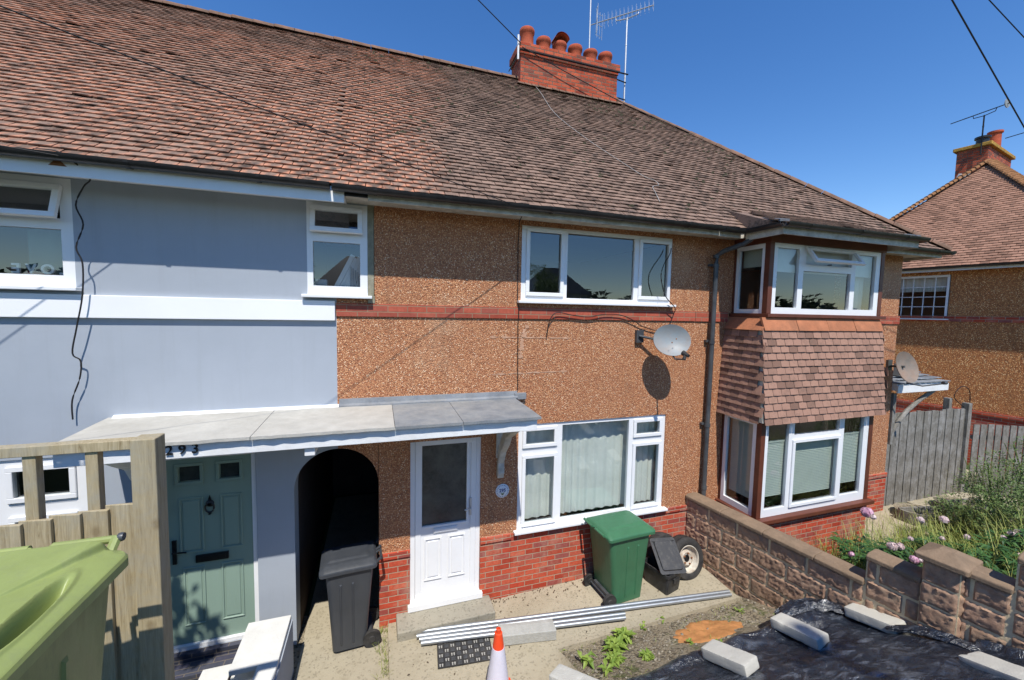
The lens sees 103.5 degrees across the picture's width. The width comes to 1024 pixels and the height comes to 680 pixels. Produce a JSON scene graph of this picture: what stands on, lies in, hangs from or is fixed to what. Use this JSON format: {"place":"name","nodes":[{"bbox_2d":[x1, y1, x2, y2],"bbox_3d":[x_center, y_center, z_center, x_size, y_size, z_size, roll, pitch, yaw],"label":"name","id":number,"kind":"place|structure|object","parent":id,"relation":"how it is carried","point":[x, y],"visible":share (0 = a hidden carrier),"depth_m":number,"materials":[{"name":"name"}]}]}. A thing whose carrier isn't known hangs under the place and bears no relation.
{"place":"outdoors","nodes":[
{"label":"outdoors","id":0,"kind":"place"},
{"bbox_2d":[294,493,388,679],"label":"passage path","id":1,"kind":"structure","parent":0,"point":[354,518],"depth_m":5.01,"materials":[{"name":"concrete"}]},
{"bbox_2d":[319,538,382,651],"bbox_3d":[-1.905,3.040,4.809,0.673,1.090,0.533,0,4,-21],"label":"wheelie bin","id":2,"kind":"object","parent":1,"relation":"on","point":[345,571],"visible":0.99,"depth_m":4.62,"materials":[{"name":"grey plastic"}]},
{"bbox_2d":[373,623,393,677],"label":"grass","id":3,"kind":"structure","parent":0,"point":[382,651],"depth_m":4.61,"materials":[{"name":"plant"}]},
{"bbox_2d":[388,592,579,679],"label":"concrete path","id":4,"kind":"structure","parent":0,"point":[542,660],"depth_m":4.52,"materials":[{"name":"beige concrete"}]},
{"bbox_2d":[437,637,491,668],"bbox_3d":[-0.543,3.561,4.635,0.620,0.018,0.370,0,4,-12],"label":"rubber mat","id":5,"kind":"object","parent":4,"relation":"on","point":[457,653],"visible":0.86,"depth_m":4.60,"materials":[{"name":"black rubber"}]},
{"bbox_2d":[487,627,510,679],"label":"traffic cone","id":6,"kind":"object","parent":4,"relation":"on","point":[497,669],"visible":1,"depth_m":3.83,"materials":[{"name":"plastic"}]},
{"bbox_2d":[419,611,625,641],"bbox_3d":[0.177,3.506,4.946,2.566,0.085,0.048,0,4,-10],"label":"scaffold pipe","id":7,"kind":"object","parent":4,"relation":"on","point":[494,629],"visible":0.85,"depth_m":4.86,"materials":[{"name":"metal"}]},
{"bbox_2d":[421,615,625,645],"bbox_3d":[0.188,3.512,4.890,2.521,0.085,0.048,0,4,-9],"label":"scaffold pipe","id":8,"kind":"object","parent":4,"relation":"on","point":[491,634],"visible":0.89,"depth_m":4.80,"materials":[{"name":"metal"}]},
{"bbox_2d":[498,619,555,645],"bbox_3d":[0.176,3.497,4.847,0.680,0.125,0.220,0,4,-9],"label":"kerb stone","id":9,"kind":"object","parent":4,"relation":"on","point":[528,632],"visible":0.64,"depth_m":4.78,"materials":[{"name":"concrete"}]},
{"bbox_2d":[389,579,689,674],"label":"leaf litter","id":10,"kind":"object","parent":4,"relation":"on","point":[527,613],"visible":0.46,"depth_m":5.46,"materials":[{"name":"brown plant"}]},
{"bbox_2d":[549,664,597,679],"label":"concrete block","id":11,"kind":"object","parent":4,"relation":"on","point":[561,672],"depth_m":3.42,"materials":[{"name":"white concrete"}]},
{"bbox_2d":[417,593,731,638],"bbox_3d":[0.937,3.500,5.158,4.201,0.093,0.048,0,4,-10],"label":"scaffold pipe","id":12,"kind":"object","parent":4,"relation":"on","point":[627,608],"visible":0.99,"depth_m":5.16,"materials":[{"name":"metal"}]},
{"bbox_2d":[422,589,729,632],"bbox_3d":[0.936,3.492,5.215,4.207,0.095,0.048,0,4,-10],"label":"scaffold pipe","id":13,"kind":"object","parent":4,"relation":"on","point":[463,625],"visible":0.82,"depth_m":5.16,"materials":[{"name":"metal"}]},
{"bbox_2d":[167,0,1023,218],"label":"sky","id":14,"kind":"structure","parent":0,"point":[858,102],"materials":[{"name":"blue"}]},
{"bbox_2d":[292,445,1019,679],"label":"ground","id":15,"kind":"structure","parent":0,"point":[675,648],"depth_m":4.73,"materials":[{"name":"soil"}]},
{"bbox_2d":[0,532,128,679],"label":"wheelie bin","id":16,"kind":"object","parent":15,"relation":"on","point":[53,603],"visible":1,"depth_m":1.38,"materials":[{"name":"green plastic"}]},
{"bbox_2d":[0,433,174,679],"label":"timber fence","id":17,"kind":"object","parent":15,"relation":"on","point":[138,643],"visible":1,"depth_m":1.97,"materials":[{"name":"beige wood"}]},
{"bbox_2d":[0,0,374,679],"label":"terraced house","id":18,"kind":"structure","parent":15,"relation":"on","point":[220,232],"depth_m":4.30,"materials":[{"name":"paint"}]},
{"bbox_2d":[11,263,20,272],"bbox_3d":[-4.695,-0.681,3.820,0.058,0.093,0.020,0,4,-18],"label":"letter ornament","id":19,"kind":"object","parent":18,"relation":"on","point":[18,267],"visible":1,"depth_m":3.81,"materials":[{"name":"white plastic"}]},
{"bbox_2d":[0,145,58,155],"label":"overhead cable","id":20,"kind":"object","parent":18,"relation":"attached to","point":[28,150],"visible":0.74,"depth_m":3.26,"materials":[{"name":"black rubber"}]},
{"bbox_2d":[25,263,37,273],"bbox_3d":[-4.588,-0.681,3.856,0.088,0.094,0.020,0,4,-18],"label":"letter ornament","id":21,"kind":"object","parent":18,"relation":"on","point":[32,269],"visible":1,"depth_m":3.85,"materials":[{"name":"white plastic"}]},
{"bbox_2d":[23,271,44,274],"bbox_3d":[-4.665,-0.615,3.962,0.220,0.150,0.214,0,4,-18],"label":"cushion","id":22,"kind":"object","parent":18,"relation":"in","point":[35,272],"visible":0.21,"depth_m":3.91,"materials":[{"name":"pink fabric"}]},
{"bbox_2d":[0,173,81,290],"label":"window","id":23,"kind":"structure","parent":18,"relation":"in","point":[50,237],"depth_m":3.78,"materials":[{"name":"white plastic"}]},
{"bbox_2d":[0,457,87,524],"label":"window","id":24,"kind":"structure","parent":18,"relation":"in","point":[12,507],"depth_m":3.90,"materials":[{"name":"white plastic"}]},
{"bbox_2d":[41,264,55,273],"bbox_3d":[-4.474,-0.682,3.894,0.100,0.096,0.020,0,4,-18],"label":"letter ornament","id":25,"kind":"object","parent":18,"relation":"on","point":[53,269],"visible":1,"depth_m":3.89,"materials":[{"name":"white plastic"}]},
{"bbox_2d":[33,148,90,419],"bbox_3d":[-3.990,-0.421,3.633,0.435,2.417,0.396,1,4,-4],"label":"hanging wire","id":26,"kind":"object","parent":18,"relation":"hanging from","point":[81,190],"visible":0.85,"depth_m":3.79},
{"bbox_2d":[166,452,258,651],"bbox_3d":[-3.274,2.284,4.405,0.880,2.160,0.134,0,4,-18],"label":"door","id":27,"kind":"structure","parent":18,"relation":"in","point":[212,508],"depth_m":4.42,"materials":[{"name":"green plastic"}]},
{"bbox_2d":[53,391,540,479],"bbox_3d":[-1.777,1.285,4.278,4.410,1.140,0.971,0,4,-18],"label":"porch canopy","id":28,"kind":"object","parent":18,"relation":"attached to","point":[505,416],"visible":0.9,"depth_m":4.04,"materials":[{"name":"white paint"}]},
{"bbox_2d":[314,279,327,285],"bbox_3d":[-2.223,-0.623,4.698,0.140,0.160,0.140,0,4,-18],"label":"storage box","id":29,"kind":"object","parent":18,"relation":"on","point":[320,282],"visible":0.4,"depth_m":4.63,"materials":[{"name":"plastic"}]},
{"bbox_2d":[301,201,371,298],"bbox_3d":[-1.961,-1.001,4.539,0.730,1.055,0.170,0,4,-18],"label":"window","id":30,"kind":"structure","parent":18,"relation":"in","point":[314,233],"depth_m":4.52,"materials":[{"name":"white plastic"}]},
{"bbox_2d":[334,254,359,286],"bbox_3d":[-1.940,-0.771,4.735,0.350,0.482,0.039,-2,5,-34],"label":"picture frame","id":31,"kind":"object","parent":18,"relation":"on","point":[345,270],"visible":0.54,"depth_m":4.74,"materials":[{"name":"plastic"}]},
{"bbox_2d":[346,268,358,286],"bbox_3d":[-1.849,-0.711,4.768,0.262,0.359,0.056,-3,5,-43],"label":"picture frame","id":32,"kind":"object","parent":18,"relation":"on","point":[348,284],"visible":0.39,"depth_m":4.75,"materials":[{"name":"plastic"}]},
{"bbox_2d":[350,267,359,286],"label":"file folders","id":33,"kind":"object","parent":18,"relation":"on","point":[352,277],"visible":0.49,"depth_m":4.74,"materials":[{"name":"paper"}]},
{"bbox_2d":[198,615,293,679],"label":"stepped garden wall","id":34,"kind":"structure","parent":15,"relation":"on","point":[265,650],"depth_m":3.91,"materials":[{"name":"white brick"}]},
{"bbox_2d":[298,25,726,641],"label":"terraced house","id":35,"kind":"structure","parent":15,"relation":"on","point":[458,277],"depth_m":5.51,"materials":[{"name":"brick"}]},
{"bbox_2d":[0,5,510,203],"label":"overhead cable","id":36,"kind":"object","parent":35,"relation":"on","point":[223,93],"visible":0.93,"depth_m":2.71,"materials":[{"name":"black rubber"}]},
{"bbox_2d":[408,437,481,612],"bbox_3d":[-0.849,2.302,5.192,0.960,2.230,0.150,0,4,-18],"label":"door","id":37,"kind":"structure","parent":35,"relation":"in","point":[445,475],"depth_m":5.20,"materials":[{"name":"white plastic"}]},
{"bbox_2d":[478,0,520,42],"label":"overhead cable","id":38,"kind":"object","parent":35,"relation":"attached to","point":[497,19],"visible":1,"depth_m":8.30,"materials":[{"name":"black rubber"}]},
{"bbox_2d":[496,484,508,497],"bbox_3d":[-0.128,2.012,5.381,0.188,0.188,0.014,0,4,-18],"label":"door number plaque","id":39,"kind":"object","parent":35,"relation":"attached to","point":[502,490],"depth_m":5.38,"materials":[{"name":"ceramic"}]},
{"bbox_2d":[517,216,521,389],"bbox_3d":[0.098,-0.446,5.069,0.046,2.245,0.405,1,4,-5],"label":"wall wire","id":40,"kind":"object","parent":35,"relation":"attached to","point":[518,305],"depth_m":5.24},
{"bbox_2d":[589,0,590,47],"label":"aerial pole","id":41,"kind":"object","parent":35,"relation":"on","point":[590,24],"visible":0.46,"depth_m":9.84,"materials":[{"name":"metal"}]},
{"bbox_2d":[513,414,667,535],"bbox_3d":[1.185,1.872,5.886,2.480,1.490,0.288,0,4,-18],"label":"window","id":42,"kind":"structure","parent":35,"relation":"in","point":[582,464],"depth_m":5.98,"materials":[{"name":"white plastic"}]},
{"bbox_2d":[522,74,659,201],"bbox_3d":[1.249,-3.933,7.414,0.446,3.665,4.028,-1,5,-32],"label":"roof cable","id":43,"kind":"object","parent":35,"relation":"on","point":[602,149],"visible":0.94,"depth_m":6.79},
{"bbox_2d":[517,225,675,306],"bbox_3d":[1.244,-0.988,5.613,2.460,1.005,0.160,0,4,-18],"label":"window","id":44,"kind":"structure","parent":35,"relation":"in","point":[526,296],"depth_m":5.52,"materials":[{"name":"white plastic"}]},
{"bbox_2d":[546,248,675,336],"bbox_3d":[1.451,-0.688,5.642,2.030,1.303,0.105,0,4,-17],"label":"dish cable","id":45,"kind":"object","parent":35,"relation":"attached to","point":[618,314],"visible":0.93,"depth_m":5.79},
{"bbox_2d":[522,46,702,138],"bbox_3d":[2.318,-5.327,9.136,4.256,1.914,0.787,1,4,-1],"label":"overhead cable","id":46,"kind":"object","parent":35,"relation":"attached to","point":[605,93],"visible":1,"depth_m":9.13,"materials":[{"name":"black rubber"}]},
{"bbox_2d":[635,324,690,359],"bbox_3d":[2.180,0.021,5.704,0.403,0.490,0.795,-3,6,-45],"label":"satellite dish","id":47,"kind":"object","parent":35,"relation":"attached to","point":[673,340],"visible":1,"depth_m":5.69,"materials":[{"name":"grey paint"}]},
{"bbox_2d":[577,650,596,668],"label":"weed","id":48,"kind":"object","parent":15,"relation":"on","point":[586,659],"visible":0.98,"depth_m":4.39,"materials":[{"name":"green plant"}]},
{"bbox_2d":[597,657,618,676],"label":"weed","id":49,"kind":"object","parent":15,"relation":"on","point":[608,668],"visible":1,"depth_m":4.16,"materials":[{"name":"green plant"}]},
{"bbox_2d":[603,650,626,666],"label":"weed","id":50,"kind":"object","parent":15,"relation":"on","point":[614,657],"visible":0.96,"depth_m":4.35,"materials":[{"name":"green plant"}]},
{"bbox_2d":[602,633,628,652],"bbox_3d":[1.184,3.482,4.588,0.307,0.134,0.285,3,4,27],"label":"weed","id":51,"kind":"object","parent":15,"relation":"on","point":[617,644],"visible":0.95,"depth_m":4.59,"materials":[{"name":"green plant"}]},
{"bbox_2d":[612,626,636,643],"bbox_3d":[1.347,3.540,4.809,0.282,0.128,0.290,0,4,-18],"label":"weed","id":52,"kind":"object","parent":15,"relation":"on","point":[626,634],"visible":0.9,"depth_m":4.82,"materials":[{"name":"green plant"}]},
{"bbox_2d":[528,567,739,652],"bbox_3d":[1.659,3.622,5.570,2.730,0.348,1.019,0,4,-18],"label":"concrete apron","id":53,"kind":"object","parent":15,"relation":"on","point":[574,597],"visible":0.41,"depth_m":5.37,"materials":[{"name":"beige concrete"}]},
{"bbox_2d":[583,510,654,605],"bbox_3d":[1.452,3.010,5.603,0.821,1.050,0.615,-1,4,-22],"label":"wheelie bin","id":54,"kind":"object","parent":53,"relation":"on","point":[619,540],"visible":0.98,"depth_m":5.41,"materials":[{"name":"green plastic"}]},
{"bbox_2d":[644,537,686,594],"bbox_3d":[2.186,3.210,5.739,0.485,0.631,0.530,-1,5,-32],"label":"recycling box","id":55,"kind":"object","parent":53,"relation":"on","point":[665,579],"visible":0.91,"depth_m":5.66,"materials":[{"name":"black plastic"}]},
{"bbox_2d":[639,621,646,629],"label":"weed","id":56,"kind":"object","parent":15,"relation":"on","point":[642,625],"visible":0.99,"depth_m":5.00,"materials":[{"name":"green plant"}]},
{"bbox_2d":[638,647,654,660],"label":"weed","id":57,"kind":"object","parent":15,"relation":"on","point":[647,655],"visible":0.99,"depth_m":4.33,"materials":[{"name":"green plant"}]},
{"bbox_2d":[566,605,733,676],"bbox_3d":[1.951,3.428,4.659,2.656,0.464,1.024,0,4,-18],"label":"ground cover","id":58,"kind":"object","parent":15,"relation":"on","point":[655,638],"visible":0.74,"depth_m":4.67,"materials":[{"name":"green plant"}]},
{"bbox_2d":[646,532,671,570],"bbox_3d":[2.267,3.227,6.101,0.596,0.596,0.315,-1,5,-29],"label":"bald tyre","id":59,"kind":"object","parent":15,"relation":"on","point":[653,561],"visible":0.15,"depth_m":5.99,"materials":[{"name":"black rubber"}]},
{"bbox_2d":[568,599,769,678],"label":"gravel","id":60,"kind":"structure","parent":15,"relation":"on","point":[728,636],"depth_m":4.66,"materials":[{"name":"grey gravel"}]},
{"bbox_2d":[673,534,702,579],"bbox_3d":[2.555,3.225,5.995,0.608,0.615,0.332,0,4,-18],"label":"spare wheel","id":61,"kind":"object","parent":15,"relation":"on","point":[690,551],"visible":0.77,"depth_m":5.95,"materials":[{"name":"black rubber"}]},
{"bbox_2d":[686,638,694,644],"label":"weed","id":62,"kind":"object","parent":15,"relation":"on","point":[688,640],"visible":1,"depth_m":4.56,"materials":[{"name":"green plant"}]},
{"bbox_2d":[673,620,742,643],"bbox_3d":[2.368,3.467,4.826,1.130,0.232,0.533,0,4,-18],"label":"sand patch","id":63,"kind":"object","parent":15,"relation":"on","point":[696,633],"visible":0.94,"depth_m":4.81,"materials":[{"name":"orange sand"}]},
{"bbox_2d":[581,97,956,555],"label":"terraced house","id":64,"kind":"structure","parent":15,"relation":"on","point":[797,299],"depth_m":6.33,"materials":[{"name":"paint"}]},
{"bbox_2d":[591,3,653,101],"bbox_3d":[2.585,-6.907,9.806,1.521,2.570,0.406,4,5,34],"label":"television aerial","id":65,"kind":"object","parent":64,"relation":"attached to","point":[626,19],"visible":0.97,"depth_m":9.79,"materials":[{"name":"metal"}]},
{"bbox_2d":[720,415,756,515],"bbox_3d":[3.543,1.883,6.240,0.140,1.436,0.580,0,4,-18],"label":"window","id":66,"kind":"structure","parent":64,"relation":"in","point":[743,444],"depth_m":6.31,"materials":[{"name":"white plastic"}]},
{"bbox_2d":[734,243,765,312],"bbox_3d":[3.643,-0.912,6.115,0.130,1.012,0.488,0,4,-18],"label":"window","id":67,"kind":"structure","parent":64,"relation":"in","point":[754,255],"depth_m":6.18,"materials":[{"name":"white plastic"}]},
{"bbox_2d":[760,416,869,517],"bbox_3d":[4.718,1.903,6.280,2.241,1.436,0.119,0,4,-18],"label":"window","id":68,"kind":"structure","parent":64,"relation":"in","point":[801,462],"depth_m":6.30,"materials":[{"name":"white plastic"}]},
{"bbox_2d":[771,242,880,315],"bbox_3d":[4.845,-0.896,6.194,2.308,1.017,0.405,0,4,-18],"label":"window","id":69,"kind":"structure","parent":64,"relation":"in","point":[792,258],"depth_m":6.18,"materials":[{"name":"white plastic"}]},
{"bbox_2d":[886,351,947,386],"bbox_3d":[7.434,0.531,7.484,0.908,0.632,0.440,1,4,3],"label":"satellite dish","id":70,"kind":"object","parent":64,"relation":"attached to","point":[906,365],"visible":1,"depth_m":7.48,"materials":[{"name":"grey metal"}]},
{"bbox_2d":[887,373,949,444],"bbox_3d":[7.997,1.325,8.384,1.648,1.361,0.900,0,4,-18],"label":"side porch","id":71,"kind":"object","parent":64,"relation":"attached to","point":[899,385],"visible":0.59,"depth_m":7.92,"materials":[{"name":"white paint"}]},
{"bbox_2d":[893,364,899,375],"bbox_3d":[7.843,0.594,8.192,0.300,0.240,0.240,0,4,-18],"label":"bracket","id":72,"kind":"object","parent":71,"relation":"on","point":[895,372],"visible":0.23,"depth_m":8.12,"materials":[{"name":"grey metal"}]},
{"bbox_2d":[626,598,1023,679],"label":"plastic sheet","id":73,"kind":"object","parent":15,"relation":"on","point":[852,649],"visible":0.86,"depth_m":3.69,"materials":[{"name":"black plastic"}]},
{"bbox_2d":[701,639,758,676],"bbox_3d":[2.019,2.949,3.753,0.213,0.104,0.442,-2,-14,-31],"label":"concrete block","id":74,"kind":"object","parent":73,"relation":"on","point":[735,660],"depth_m":3.69,"materials":[{"name":"grey concrete"}]},
{"bbox_2d":[770,613,829,649],"bbox_3d":[2.899,2.936,4.081,0.200,0.104,0.464,-2,-7,-25],"label":"concrete block","id":75,"kind":"object","parent":73,"relation":"on","point":[806,634],"depth_m":4.02,"materials":[{"name":"grey concrete"}]},
{"bbox_2d":[844,603,906,633],"bbox_3d":[3.809,2.917,4.233,0.238,0.104,0.456,0,-9,-23],"label":"concrete block","id":76,"kind":"object","parent":73,"relation":"on","point":[874,618],"depth_m":4.20,"materials":[{"name":"grey concrete"}]},
{"bbox_2d":[958,651,1023,679],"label":"concrete block","id":77,"kind":"object","parent":73,"relation":"on","point":[991,664],"depth_m":3.26,"materials":[{"name":"grey concrete"}]},
{"bbox_2d":[685,492,1023,648],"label":"boundary wall","id":78,"kind":"structure","parent":15,"relation":"on","point":[963,596],"depth_m":4.34,"materials":[{"name":"stone"}]},
{"bbox_2d":[828,507,908,568],"bbox_3d":[4.795,2.875,5.380,0.915,1.008,1.228,3,4,22],"label":"peony plant","id":79,"kind":"object","parent":15,"relation":"on","point":[867,512],"visible":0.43,"depth_m":5.62,"materials":[{"name":"green plant"}]},
{"bbox_2d":[853,536,922,567],"bbox_3d":[4.801,2.771,4.847,1.046,0.668,1.024,0,4,-18],"label":"peony plant","id":80,"kind":"object","parent":15,"relation":"on","point":[894,549],"visible":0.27,"depth_m":4.93,"materials":[{"name":"green plant"}]},
{"bbox_2d":[793,496,1023,577],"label":"tall grass","id":81,"kind":"structure","parent":15,"relation":"on","point":[957,538],"depth_m":5.93,"materials":[{"name":"green plant"}]},
{"bbox_2d":[883,397,972,505],"bbox_3d":[8.635,2.383,8.492,2.800,2.260,0.190,0,4,-18],"label":"weathered gate fence","id":82,"kind":"object","parent":15,"relation":"on","point":[926,451],"visible":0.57,"depth_m":8.47,"materials":[{"name":"grey wood"}]},
{"bbox_2d":[954,386,970,406],"bbox_3d":[9.730,1.251,8.720,0.564,0.529,0.039,0,4,-18],"label":"fence wire","id":83,"kind":"object","parent":82,"relation":"attached to","point":[969,393],"visible":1,"depth_m":8.71,"materials":[{"name":"brown metal"}]},
{"bbox_2d":[888,516,983,564],"bbox_3d":[5.585,2.792,5.313,1.086,0.751,1.062,4,5,33],"label":"peony plant","id":84,"kind":"object","parent":15,"relation":"on","point":[943,519],"visible":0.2,"depth_m":5.42,"materials":[{"name":"green plant"}]},
{"bbox_2d":[912,524,974,548],"bbox_3d":[6.626,3.100,6.109,0.662,0.658,0.787,0,4,-18],"label":"shrub","id":85,"kind":"object","parent":15,"relation":"on","point":[926,528],"visible":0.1,"depth_m":6.23,"materials":[{"name":"green plant"}]},
{"bbox_2d":[890,129,1023,471],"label":"hipped house","id":86,"kind":"structure","parent":15,"relation":"on","point":[961,315],"depth_m":11.17,"materials":[{"name":"red brick"}]},
{"bbox_2d":[899,275,950,319],"bbox_3d":[11.921,-1.234,11.849,0.316,1.265,1.380,-1,5,-28],"label":"window","id":87,"kind":"structure","parent":86,"relation":"in","point":[923,284],"depth_m":11.72,"materials":[{"name":"white plastic"}]},
{"bbox_2d":[951,99,1009,154],"bbox_3d":[14.933,-6.627,12.924,0.259,1.460,1.423,1,4,-7],"label":"television aerial","id":88,"kind":"object","parent":86,"relation":"attached to","point":[1006,103],"visible":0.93,"depth_m":12.77,"materials":[{"name":"grey paint"}]},
{"bbox_2d":[933,495,988,519],"bbox_3d":[8.908,3.345,8.003,0.777,0.360,0.760,3,5,28],"label":"timber planter","id":89,"kind":"object","parent":15,"relation":"on","point":[952,499],"visible":0.23,"depth_m":8.00,"materials":[{"name":"wood"}]},
{"bbox_2d":[923,490,1015,544],"bbox_3d":[7.295,2.942,6.525,0.910,0.957,1.018,0,4,-18],"label":"shrub","id":90,"kind":"object","parent":15,"relation":"on","point":[961,515],"visible":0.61,"depth_m":6.51,"materials":[{"name":"green plant"}]},
{"bbox_2d":[940,447,1023,530],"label":"seed heads","id":91,"kind":"object","parent":15,"relation":"on","point":[973,495],"visible":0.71,"depth_m":6.58,"materials":[{"name":"plant"}]},
{"bbox_2d":[949,455,1023,534],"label":"shrub","id":92,"kind":"object","parent":15,"relation":"on","point":[989,476],"visible":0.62,"depth_m":6.80,"materials":[{"name":"green plant"}]},
{"bbox_2d":[957,525,1023,570],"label":"peony plant","id":93,"kind":"object","parent":15,"relation":"on","point":[1008,537],"visible":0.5,"depth_m":5.04,"materials":[{"name":"green plant"}]},
{"bbox_2d":[963,543,1022,577],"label":"peony plant","id":94,"kind":"object","parent":15,"relation":"on","point":[981,554],"visible":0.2,"depth_m":4.47,"materials":[{"name":"green plant"}]},
{"bbox_2d":[963,478,1023,545],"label":"shrub","id":95,"kind":"object","parent":15,"relation":"on","point":[994,502],"visible":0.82,"depth_m":5.91,"materials":[{"name":"green plant"}]},
{"bbox_2d":[967,424,1023,497],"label":"closeboard fence","id":96,"kind":"object","parent":15,"relation":"on","point":[982,438],"visible":0.52,"depth_m":8.70,"materials":[{"name":"grey wood"}]},
{"bbox_2d":[983,436,1023,513],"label":"shrub","id":97,"kind":"object","parent":15,"relation":"on","point":[1014,447],"visible":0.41,"depth_m":7.16,"materials":[{"name":"green plant"}]},
{"bbox_2d":[864,505,961,543],"bbox_3d":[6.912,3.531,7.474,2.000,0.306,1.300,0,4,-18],"label":"garden path","id":98,"kind":"structure","parent":0,"point":[878,514],"depth_m":7.47,"materials":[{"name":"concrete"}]},
{"bbox_2d":[893,502,948,527],"bbox_3d":[7.732,3.346,7.650,0.760,0.360,0.777,5,6,45],"label":"timber planter","id":99,"kind":"object","parent":98,"relation":"on","point":[904,507],"visible":0.34,"depth_m":7.62,"materials":[{"name":"wood"}]},
{"bbox_2d":[907,469,1023,532],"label":"neighbour path","id":100,"kind":"structure","parent":0,"point":[921,502],"depth_m":8.43,"materials":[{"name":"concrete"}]},
{"bbox_2d":[951,0,1023,127],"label":"overhead cable","id":101,"kind":"object","parent":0,"point":[982,53],"visible":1,"depth_m":4.83,"materials":[{"name":"black rubber"}]},
{"bbox_2d":[989,0,1023,37],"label":"overhead cable","id":102,"kind":"object","parent":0,"point":[1005,17],"visible":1,"depth_m":4.83,"materials":[{"name":"black rubber"}]}
]}

